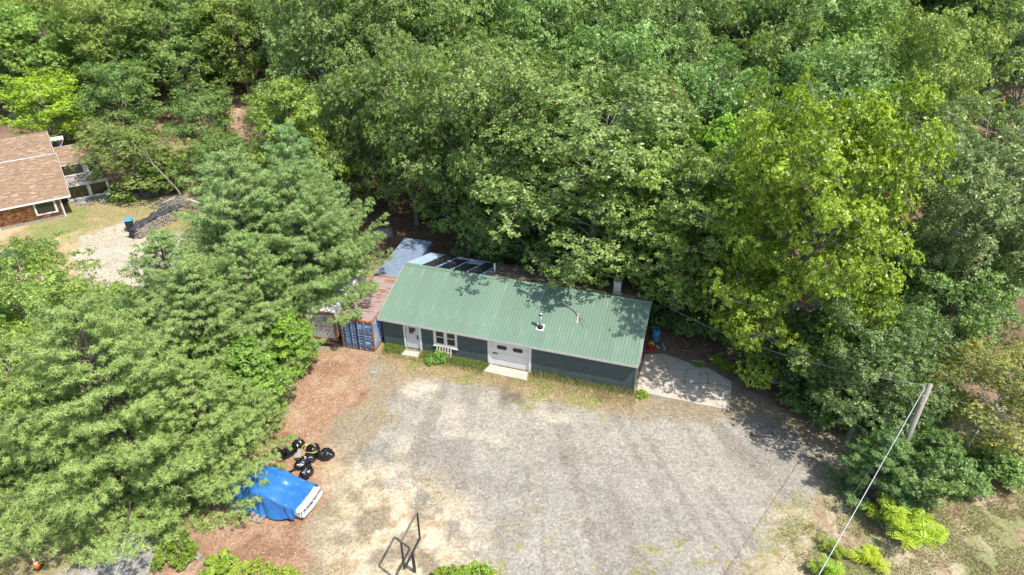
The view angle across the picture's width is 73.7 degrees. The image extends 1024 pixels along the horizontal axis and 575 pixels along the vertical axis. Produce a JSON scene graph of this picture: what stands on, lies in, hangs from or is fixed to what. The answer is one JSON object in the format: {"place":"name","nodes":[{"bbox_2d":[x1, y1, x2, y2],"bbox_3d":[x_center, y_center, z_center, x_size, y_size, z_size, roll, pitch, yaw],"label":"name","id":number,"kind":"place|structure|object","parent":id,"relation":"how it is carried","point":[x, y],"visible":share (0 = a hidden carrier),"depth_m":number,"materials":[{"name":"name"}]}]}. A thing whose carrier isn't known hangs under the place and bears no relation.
{"place":"outdoors","nodes":[
{"label":"outdoors","id":0,"kind":"place"},
{"bbox_2d":[297,441,441,574],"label":"dry grass","id":1,"kind":"structure","parent":0,"point":[374,516],"depth_m":36.80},
{"bbox_2d":[0,6,1023,574],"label":"ground","id":2,"kind":"structure","parent":0,"point":[770,492],"depth_m":39.04,"materials":[{"name":"gravel"}]},
{"bbox_2d":[0,382,54,516],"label":"white pine","id":3,"kind":"object","parent":2,"relation":"on","point":[13,464],"visible":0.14,"depth_m":36.09,"materials":[{"name":"green plant"}]},
{"bbox_2d":[0,9,59,116],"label":"oak tree","id":4,"kind":"object","parent":2,"relation":"on","point":[5,59],"visible":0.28,"depth_m":82.32,"materials":[{"name":"green plant"}]},
{"bbox_2d":[0,235,69,295],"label":"apple tree","id":5,"kind":"object","parent":2,"relation":"on","point":[3,255],"visible":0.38,"depth_m":51.40,"materials":[{"name":"green plant"}]},
{"bbox_2d":[0,66,100,146],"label":"oak tree","id":6,"kind":"object","parent":2,"relation":"on","point":[52,90],"visible":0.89,"depth_m":76.73,"materials":[{"name":"green plant"}]},
{"bbox_2d":[0,316,103,457],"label":"broadleaf tree","id":7,"kind":"object","parent":2,"relation":"on","point":[6,404],"visible":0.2,"depth_m":35.73,"materials":[{"name":"green plant"}]},
{"bbox_2d":[0,130,112,230],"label":"neighbour house","id":8,"kind":"structure","parent":2,"relation":"on","point":[39,181],"depth_m":67.11,"materials":[{"name":"brown"}]},
{"bbox_2d":[68,180,110,200],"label":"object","id":9,"kind":"structure","parent":8,"relation":"in","point":[97,188],"depth_m":69.81,"materials":[{"name":"white paint"}]},
{"bbox_2d":[0,0,115,102],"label":"oak tree","id":10,"kind":"object","parent":2,"relation":"on","point":[27,29],"visible":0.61,"depth_m":79.84,"materials":[{"name":"green plant"}]},
{"bbox_2d":[0,230,149,398],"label":"broadleaf tree","id":11,"kind":"object","parent":2,"relation":"on","point":[48,286],"visible":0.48,"depth_m":40.22,"materials":[{"name":"green plant"}]},
{"bbox_2d":[36,0,176,114],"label":"oak tree","id":12,"kind":"object","parent":2,"relation":"on","point":[109,15],"visible":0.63,"depth_m":78.53,"materials":[{"name":"green plant"}]},
{"bbox_2d":[67,49,167,141],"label":"oak tree","id":13,"kind":"object","parent":2,"relation":"on","point":[132,85],"visible":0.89,"depth_m":77.27,"materials":[{"name":"green plant"}]},
{"bbox_2d":[65,110,182,198],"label":"oak tree","id":14,"kind":"object","parent":2,"relation":"on","point":[123,134],"visible":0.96,"depth_m":67.55,"materials":[{"name":"green plant"}]},
{"bbox_2d":[0,287,275,570],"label":"white pine","id":15,"kind":"object","parent":2,"relation":"on","point":[73,422],"visible":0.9,"depth_m":32.87,"materials":[{"name":"green plant"}]},
{"bbox_2d":[127,141,190,191],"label":"oak tree","id":16,"kind":"object","parent":2,"relation":"on","point":[176,165],"visible":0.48,"depth_m":69.83,"materials":[{"name":"green plant"}]},
{"bbox_2d":[111,0,227,111],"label":"oak tree","id":17,"kind":"object","parent":2,"relation":"on","point":[172,57],"visible":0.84,"depth_m":80.64,"materials":[{"name":"green plant"}]},
{"bbox_2d":[149,529,199,571],"bbox_3d":[-16.679,13.022,33.968,2.180,1.017,2.502,-4,32,-7],"label":"vine bush","id":18,"kind":"object","parent":2,"relation":"on","point":[186,557],"visible":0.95,"depth_m":33.69,"materials":[{"name":"green plant"}]},
{"bbox_2d":[111,226,247,375],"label":"white pine","id":19,"kind":"object","parent":2,"relation":"on","point":[169,244],"visible":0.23,"depth_m":42.01,"materials":[{"name":"green plant"}]},
{"bbox_2d":[139,0,238,88],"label":"oak tree","id":20,"kind":"object","parent":2,"relation":"on","point":[171,4],"visible":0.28,"depth_m":83.80,"materials":[{"name":"green plant"}]},
{"bbox_2d":[148,81,241,163],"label":"oak tree","id":21,"kind":"object","parent":2,"relation":"on","point":[192,109],"visible":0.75,"depth_m":71.98,"materials":[{"name":"green plant"}]},
{"bbox_2d":[166,270,231,369],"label":"maple tree","id":22,"kind":"object","parent":2,"relation":"on","point":[198,339],"visible":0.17,"depth_m":40.61,"materials":[{"name":"green plant"}]},
{"bbox_2d":[108,356,296,539],"bbox_3d":[-16.829,7.327,36.411,9.200,8.210,9.657,8,33,13],"label":"white pine","id":23,"kind":"object","parent":2,"relation":"on","point":[216,458],"visible":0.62,"depth_m":35.76,"materials":[{"name":"green plant"}]},
{"bbox_2d":[172,126,261,187],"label":"oak tree","id":24,"kind":"object","parent":2,"relation":"on","point":[213,143],"visible":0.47,"depth_m":68.77,"materials":[{"name":"green plant"}]},
{"bbox_2d":[127,251,307,440],"bbox_3d":[-18.433,2.973,40.748,10.570,11.083,11.096,6,32,9],"label":"white pine","id":25,"kind":"object","parent":2,"relation":"on","point":[224,318],"visible":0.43,"depth_m":39.45,"materials":[{"name":"green plant"}]},
{"bbox_2d":[185,151,250,239],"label":"white pine","id":26,"kind":"object","parent":2,"relation":"on","point":[205,175],"visible":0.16,"depth_m":60.98,"materials":[{"name":"green plant"}]},
{"bbox_2d":[198,548,242,574],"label":"vine bush","id":27,"kind":"object","parent":2,"relation":"on","point":[226,562],"visible":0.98,"depth_m":33.28,"materials":[{"name":"green plant"}]},
{"bbox_2d":[185,0,273,100],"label":"oak tree","id":28,"kind":"object","parent":2,"relation":"on","point":[254,62],"visible":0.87,"depth_m":83.64,"materials":[{"name":"green plant"}]},
{"bbox_2d":[222,557,280,574],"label":"vine bush","id":29,"kind":"object","parent":2,"relation":"on","point":[257,565],"visible":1,"depth_m":33.13,"materials":[{"name":"green plant"}]},
{"bbox_2d":[153,145,351,338],"bbox_3d":[-18.884,-3.272,48.093,13.868,14.031,15.019,15,35,23],"label":"white pine","id":30,"kind":"object","parent":2,"relation":"on","point":[216,164],"visible":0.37,"depth_m":45.26,"materials":[{"name":"green plant"}]},
{"bbox_2d":[210,334,305,419],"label":"ash tree","id":31,"kind":"object","parent":2,"relation":"on","point":[241,348],"visible":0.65,"depth_m":39.83,"materials":[{"name":"green plant"}]},
{"bbox_2d":[191,227,326,383],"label":"white pine","id":32,"kind":"object","parent":2,"relation":"on","point":[262,264],"visible":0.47,"depth_m":43.06,"materials":[{"name":"green plant"}]},
{"bbox_2d":[151,348,374,571],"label":"pine litter","id":33,"kind":"object","parent":2,"relation":"on","point":[292,459],"visible":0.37,"depth_m":41.63,"materials":[{"name":"brown plant"}]},
{"bbox_2d":[260,309,320,375],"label":"maple tree","id":34,"kind":"object","parent":2,"relation":"on","point":[287,319],"visible":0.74,"depth_m":43.66,"materials":[{"name":"green plant"}]},
{"bbox_2d":[240,76,343,188],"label":"oak tree","id":35,"kind":"object","parent":2,"relation":"on","point":[254,139],"visible":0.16,"depth_m":62.45,"materials":[{"name":"green plant"}]},
{"bbox_2d":[240,77,349,198],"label":"maple tree","id":36,"kind":"object","parent":2,"relation":"on","point":[300,116],"visible":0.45,"depth_m":57.02,"materials":[{"name":"green plant"}]},
{"bbox_2d":[251,0,352,119],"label":"oak tree","id":37,"kind":"object","parent":2,"relation":"on","point":[315,77],"visible":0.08,"depth_m":71.97,"materials":[{"name":"green plant"}]},
{"bbox_2d":[218,159,393,327],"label":"white pine","id":38,"kind":"object","parent":2,"relation":"on","point":[310,204],"visible":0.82,"depth_m":46.95,"materials":[{"name":"green plant"}]},
{"bbox_2d":[295,486,322,517],"bbox_3d":[-13.070,10.940,36.997,5.481,1.273,1.854,10,33,16],"label":"covered car","id":39,"kind":"object","parent":2,"relation":"on","point":[307,505],"visible":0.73,"depth_m":36.12,"materials":[{"name":"white paint"}]},
{"bbox_2d":[215,464,317,519],"bbox_3d":[-13.458,10.867,36.985,5.430,1.370,2.586,10,33,16],"label":"blue tarp","id":40,"kind":"object","parent":39,"relation":"on","point":[284,493],"visible":0.68,"depth_m":36.25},
{"bbox_2d":[234,119,387,282],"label":"white pine","id":41,"kind":"object","parent":2,"relation":"on","point":[285,132],"visible":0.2,"depth_m":49.76,"materials":[{"name":"green plant"}]},
{"bbox_2d":[247,0,386,162],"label":"oak tree","id":42,"kind":"object","parent":2,"relation":"on","point":[295,31],"visible":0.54,"depth_m":64.80,"materials":[{"name":"green plant"}]},
{"bbox_2d":[301,267,364,343],"bbox_3d":[-13.076,1.370,50.862,2.390,2.977,6.300,5,32,8],"label":"box trailer","id":43,"kind":"object","parent":2,"relation":"on","point":[331,331],"visible":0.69,"depth_m":48.31,"materials":[{"name":"white paint"}]},
{"bbox_2d":[309,46,405,212],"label":"oak tree","id":44,"kind":"object","parent":2,"relation":"on","point":[342,93],"visible":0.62,"depth_m":61.34,"materials":[{"name":"green plant"}]},
{"bbox_2d":[339,274,396,351],"bbox_3d":[-10.164,1.788,50.582,2.474,2.594,6.255,8,32,12],"label":"shipping container","id":45,"kind":"object","parent":2,"relation":"on","point":[365,332],"visible":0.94,"depth_m":48.51,"materials":[{"name":"blue metal"}]},
{"bbox_2d":[375,238,431,276],"bbox_3d":[-8.667,-1.367,55.700,2.448,2.594,6.184,8,32,12],"label":"shipping container","id":46,"kind":"object","parent":2,"relation":"on","point":[406,250],"visible":0.49,"depth_m":55.49,"materials":[{"name":"grey metal"}]},
{"bbox_2d":[336,33,471,225],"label":"oak tree","id":47,"kind":"object","parent":2,"relation":"on","point":[390,69],"visible":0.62,"depth_m":57.94,"materials":[{"name":"green plant"}]},
{"bbox_2d":[334,177,480,264],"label":"dead leaves","id":48,"kind":"object","parent":2,"relation":"on","point":[408,209],"visible":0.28,"depth_m":65.39,"materials":[{"name":"plant"}]},
{"bbox_2d":[343,0,481,160],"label":"oak tree","id":49,"kind":"object","parent":2,"relation":"on","point":[372,34],"visible":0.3,"depth_m":63.69,"materials":[{"name":"green plant"}]},
{"bbox_2d":[381,342,489,374],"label":"green weeds","id":50,"kind":"object","parent":2,"relation":"on","point":[458,360],"visible":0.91,"depth_m":47.49,"materials":[{"name":"green plant"}]},
{"bbox_2d":[371,0,512,156],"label":"oak tree","id":51,"kind":"object","parent":2,"relation":"on","point":[437,17],"visible":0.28,"depth_m":62.40,"materials":[{"name":"green plant"}]},
{"bbox_2d":[383,32,524,255],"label":"oak tree","id":52,"kind":"object","parent":2,"relation":"on","point":[438,181],"visible":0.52,"depth_m":53.11,"materials":[{"name":"green plant"}]},
{"bbox_2d":[446,195,530,263],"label":"oak tree","id":53,"kind":"object","parent":2,"relation":"on","point":[474,247],"visible":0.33,"depth_m":55.16,"materials":[{"name":"green plant"}]},
{"bbox_2d":[171,348,832,574],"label":"pebbles","id":54,"kind":"object","parent":2,"relation":"on","point":[540,480],"visible":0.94,"depth_m":38.81,"materials":[{"name":"grey stone"}]},
{"bbox_2d":[370,349,637,420],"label":"dry weeds","id":55,"kind":"object","parent":2,"relation":"on","point":[563,386],"visible":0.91,"depth_m":45.43,"materials":[{"name":"beige plant"}]},
{"bbox_2d":[450,21,566,168],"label":"oak tree","id":56,"kind":"object","parent":2,"relation":"on","point":[493,30],"visible":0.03,"depth_m":58.77,"materials":[{"name":"green plant"}]},
{"bbox_2d":[377,252,656,391],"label":"workshop building","id":57,"kind":"structure","parent":2,"relation":"on","point":[493,313],"depth_m":47.10,"materials":[{"name":"green metal"}]},
{"bbox_2d":[492,342,527,370],"bbox_3d":[-0.169,4.617,46.520,2.560,2.135,0.075,9,33,14],"label":"garage door","id":58,"kind":"structure","parent":57,"relation":"in","point":[505,355],"depth_m":46.55,"materials":[{"name":"grey plastic"}]},
{"bbox_2d":[442,27,606,265],"bbox_3d":[0.941,-9.873,53.895,12.431,19.160,12.999,-2,32,-3],"label":"oak tree","id":59,"kind":"object","parent":2,"relation":"on","point":[513,87],"visible":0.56,"depth_m":49.20,"materials":[{"name":"green plant"}]},
{"bbox_2d":[458,0,591,68],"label":"oak tree","id":60,"kind":"object","parent":2,"relation":"on","point":[531,30],"visible":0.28,"depth_m":62.84,"materials":[{"name":"green plant"}]},
{"bbox_2d":[492,199,571,269],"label":"oak tree","id":61,"kind":"object","parent":2,"relation":"on","point":[531,244],"visible":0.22,"depth_m":54.55,"materials":[{"name":"green plant"}]},
{"bbox_2d":[454,33,615,233],"bbox_3d":[2.337,-12.780,59.513,15.468,18.205,16.664,0,32,0],"label":"oak tree","id":62,"kind":"object","parent":2,"relation":"on","point":[582,54],"visible":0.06,"depth_m":53.59,"materials":[{"name":"green plant"}]},
{"bbox_2d":[502,83,639,254],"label":"oak tree","id":63,"kind":"object","parent":2,"relation":"on","point":[524,234],"visible":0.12,"depth_m":52.38,"materials":[{"name":"green plant"}]},
{"bbox_2d":[519,0,641,64],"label":"oak tree","id":64,"kind":"object","parent":2,"relation":"on","point":[580,12],"visible":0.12,"depth_m":63.32,"materials":[{"name":"green plant"}]},
{"bbox_2d":[528,369,634,396],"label":"tall weeds","id":65,"kind":"object","parent":2,"relation":"on","point":[593,384],"visible":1,"depth_m":45.45,"materials":[{"name":"green plant"}]},
{"bbox_2d":[469,61,716,291],"bbox_3d":[5.535,-6.894,49.619,17.958,18.619,16.121,-12,34,-19],"label":"oak tree","id":66,"kind":"object","parent":2,"relation":"on","point":[627,85],"visible":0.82,"depth_m":45.20,"materials":[{"name":"green plant"}]},
{"bbox_2d":[363,378,836,574],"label":"gravel weeds","id":67,"kind":"object","parent":2,"relation":"on","point":[538,469],"visible":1,"depth_m":39.27,"materials":[{"name":"green plant"}]},
{"bbox_2d":[561,139,687,279],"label":"oak tree","id":68,"kind":"object","parent":2,"relation":"on","point":[588,220],"visible":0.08,"depth_m":50.91,"materials":[{"name":"green plant"}]},
{"bbox_2d":[537,0,721,225],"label":"oak tree","id":69,"kind":"object","parent":2,"relation":"on","point":[628,41],"visible":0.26,"depth_m":53.59,"materials":[{"name":"green plant"}]},
{"bbox_2d":[590,0,723,76],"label":"oak tree","id":70,"kind":"object","parent":2,"relation":"on","point":[682,10],"visible":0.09,"depth_m":62.13,"materials":[{"name":"green plant"}]},
{"bbox_2d":[615,0,738,142],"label":"oak tree","id":71,"kind":"object","parent":2,"relation":"on","point":[694,37],"visible":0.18,"depth_m":57.04,"materials":[{"name":"green plant"}]},
{"bbox_2d":[636,354,731,410],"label":"concrete slab","id":72,"kind":"structure","parent":2,"relation":"on","point":[667,376],"depth_m":45.66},
{"bbox_2d":[668,309,708,336],"bbox_3d":[12.941,2.548,50.236,2.958,1.994,2.970,5,32,8],"label":"shrub","id":73,"kind":"object","parent":2,"relation":"on","point":[686,325],"visible":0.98,"depth_m":49.51,"materials":[{"name":"green plant"}]},
{"bbox_2d":[589,110,803,317],"bbox_3d":[12.520,-4.447,48.211,14.465,15.994,14.415,11,33,17],"label":"oak tree","id":74,"kind":"object","parent":2,"relation":"on","point":[685,214],"visible":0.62,"depth_m":44.98,"materials":[{"name":"green plant"}]},
{"bbox_2d":[655,112,754,292],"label":"maple tree","id":75,"kind":"object","parent":2,"relation":"on","point":[726,128],"visible":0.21,"depth_m":47.44,"materials":[{"name":"green plant"}]},
{"bbox_2d":[648,35,783,200],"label":"oak tree","id":76,"kind":"object","parent":2,"relation":"on","point":[719,41],"visible":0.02,"depth_m":57.78,"materials":[{"name":"green plant"}]},
{"bbox_2d":[656,43,778,216],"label":"oak tree","id":77,"kind":"object","parent":2,"relation":"on","point":[717,107],"visible":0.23,"depth_m":52.31,"materials":[{"name":"green plant"}]},
{"bbox_2d":[680,204,780,313],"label":"oak tree","id":78,"kind":"object","parent":2,"relation":"on","point":[717,299],"visible":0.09,"depth_m":48.74,"materials":[{"name":"green plant"}]},
{"bbox_2d":[674,0,806,123],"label":"oak tree","id":79,"kind":"object","parent":2,"relation":"on","point":[721,3],"visible":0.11,"depth_m":63.67,"materials":[{"name":"green plant"}]},
{"bbox_2d":[643,292,896,434],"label":"dead leaves","id":80,"kind":"object","parent":2,"relation":"on","point":[702,352],"visible":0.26,"depth_m":48.76,"materials":[{"name":"brown plant"}]},
{"bbox_2d":[720,0,834,130],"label":"oak tree","id":81,"kind":"object","parent":2,"relation":"on","point":[769,43],"visible":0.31,"depth_m":58.02,"materials":[{"name":"green plant"}]},
{"bbox_2d":[737,36,853,174],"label":"oak tree","id":82,"kind":"object","parent":2,"relation":"on","point":[777,71],"visible":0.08,"depth_m":55.72,"materials":[{"name":"green plant"}]},
{"bbox_2d":[772,382,822,417],"bbox_3d":[18.660,6.992,43.489,3.182,1.574,3.169,-25,40,-35],"label":"shrub","id":83,"kind":"object","parent":2,"relation":"on","point":[796,398],"visible":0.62,"depth_m":42.84,"materials":[{"name":"green plant"}]},
{"bbox_2d":[752,294,868,393],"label":"oak tree","id":84,"kind":"object","parent":2,"relation":"on","point":[794,325],"visible":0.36,"depth_m":42.54,"materials":[{"name":"green plant"}]},
{"bbox_2d":[738,0,906,93],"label":"oak tree","id":85,"kind":"object","parent":2,"relation":"on","point":[857,7],"visible":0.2,"depth_m":57.89,"materials":[{"name":"green plant"}]},
{"bbox_2d":[755,77,909,270],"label":"oak tree","id":86,"kind":"object","parent":2,"relation":"on","point":[822,88],"visible":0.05,"depth_m":50.33,"materials":[{"name":"green plant"}]},
{"bbox_2d":[701,64,964,389],"bbox_3d":[17.484,-2.514,40.877,12.691,20.475,13.568,9,33,14],"label":"maple tree","id":87,"kind":"object","parent":2,"relation":"on","point":[828,146],"visible":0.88,"depth_m":37.53,"materials":[{"name":"green plant"}]},
{"bbox_2d":[807,392,869,432],"bbox_3d":[20.094,7.767,41.747,3.828,2.106,3.146,-12,34,-19],"label":"shrub","id":88,"kind":"object","parent":2,"relation":"on","point":[823,419],"visible":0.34,"depth_m":41.45,"materials":[{"name":"green plant"}]},
{"bbox_2d":[772,18,921,206],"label":"oak tree","id":89,"kind":"object","parent":2,"relation":"on","point":[867,77],"visible":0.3,"depth_m":53.40,"materials":[{"name":"green plant"}]},
{"bbox_2d":[798,281,939,406],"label":"oak tree","id":90,"kind":"object","parent":2,"relation":"on","point":[822,316],"visible":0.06,"depth_m":40.89,"materials":[{"name":"green plant"}]},
{"bbox_2d":[847,544,890,574],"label":"locust bush","id":91,"kind":"object","parent":2,"relation":"on","point":[875,557],"visible":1,"depth_m":33.77,"materials":[{"name":"green plant"}]},
{"bbox_2d":[786,279,958,447],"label":"oak tree","id":92,"kind":"object","parent":2,"relation":"on","point":[879,347],"visible":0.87,"depth_m":37.15,"materials":[{"name":"green plant"}]},
{"bbox_2d":[820,424,934,528],"bbox_3d":[19.691,9.518,36.450,5.216,5.033,4.890,-17,36,-26],"label":"shrub","id":93,"kind":"object","parent":2,"relation":"on","point":[871,455],"visible":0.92,"depth_m":35.99,"materials":[{"name":"green plant"}]},
{"bbox_2d":[861,492,927,550],"bbox_3d":[19.676,12.025,34.987,2.130,1.955,3.401,-8,33,-13],"label":"locust bush","id":94,"kind":"object","parent":2,"relation":"on","point":[894,513],"visible":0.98,"depth_m":34.66,"materials":[{"name":"green plant"}]},
{"bbox_2d":[856,398,940,470],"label":"tree","id":95,"kind":"object","parent":2,"relation":"on","point":[916,431],"visible":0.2,"depth_m":37.95,"materials":[{"name":"green plant"}]},
{"bbox_2d":[823,7,989,167],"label":"oak tree","id":96,"kind":"object","parent":2,"relation":"on","point":[891,30],"visible":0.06,"depth_m":57.88,"materials":[{"name":"green plant"}]},
{"bbox_2d":[826,89,1023,358],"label":"oak tree","id":97,"kind":"object","parent":2,"relation":"on","point":[1005,223],"visible":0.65,"depth_m":40.62,"materials":[{"name":"green plant"}]},
{"bbox_2d":[905,506,949,551],"bbox_3d":[21.088,12.440,34.756,2.266,1.510,2.819,9,33,14],"label":"locust bush","id":98,"kind":"object","parent":2,"relation":"on","point":[925,533],"visible":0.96,"depth_m":34.44,"materials":[{"name":"green plant"}]},
{"bbox_2d":[882,427,986,511],"bbox_3d":[21.995,9.670,35.455,4.557,5.459,5.231,19,36,27],"label":"shrub","id":99,"kind":"object","parent":2,"relation":"on","point":[936,449],"visible":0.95,"depth_m":34.38,"materials":[{"name":"green plant"}]},
{"bbox_2d":[880,0,996,63],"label":"oak tree","id":100,"kind":"object","parent":2,"relation":"on","point":[942,4],"visible":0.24,"depth_m":73.82,"materials":[{"name":"green plant"}]},
{"bbox_2d":[854,243,1023,391],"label":"oak tree","id":101,"kind":"object","parent":2,"relation":"on","point":[929,283],"visible":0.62,"depth_m":40.46,"materials":[{"name":"green plant"}]},
{"bbox_2d":[872,0,1023,214],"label":"oak tree","id":102,"kind":"object","parent":2,"relation":"on","point":[924,25],"visible":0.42,"depth_m":52.08,"materials":[{"name":"green plant"}]},
{"bbox_2d":[912,338,1023,461],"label":"birch tree","id":103,"kind":"object","parent":2,"relation":"on","point":[1006,366],"visible":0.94,"depth_m":36.62,"materials":[{"name":"green plant"}]},
{"bbox_2d":[930,124,1023,293],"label":"oak tree","id":104,"kind":"object","parent":2,"relation":"on","point":[1005,163],"visible":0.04,"depth_m":48.31,"materials":[{"name":"green plant"}]},
{"bbox_2d":[943,0,1023,176],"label":"oak tree","id":105,"kind":"object","parent":2,"relation":"on","point":[1014,48],"visible":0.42,"depth_m":59.99,"materials":[{"name":"green plant"}]},
{"bbox_2d":[960,438,1023,492],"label":"shrub","id":106,"kind":"object","parent":2,"relation":"on","point":[1011,468],"visible":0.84,"depth_m":37.71,"materials":[{"name":"green plant"}]},
{"bbox_2d":[765,438,1023,574],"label":"meadow grass","id":107,"kind":"structure","parent":0,"point":[955,538],"depth_m":35.37,"materials":[{"name":"plant"}]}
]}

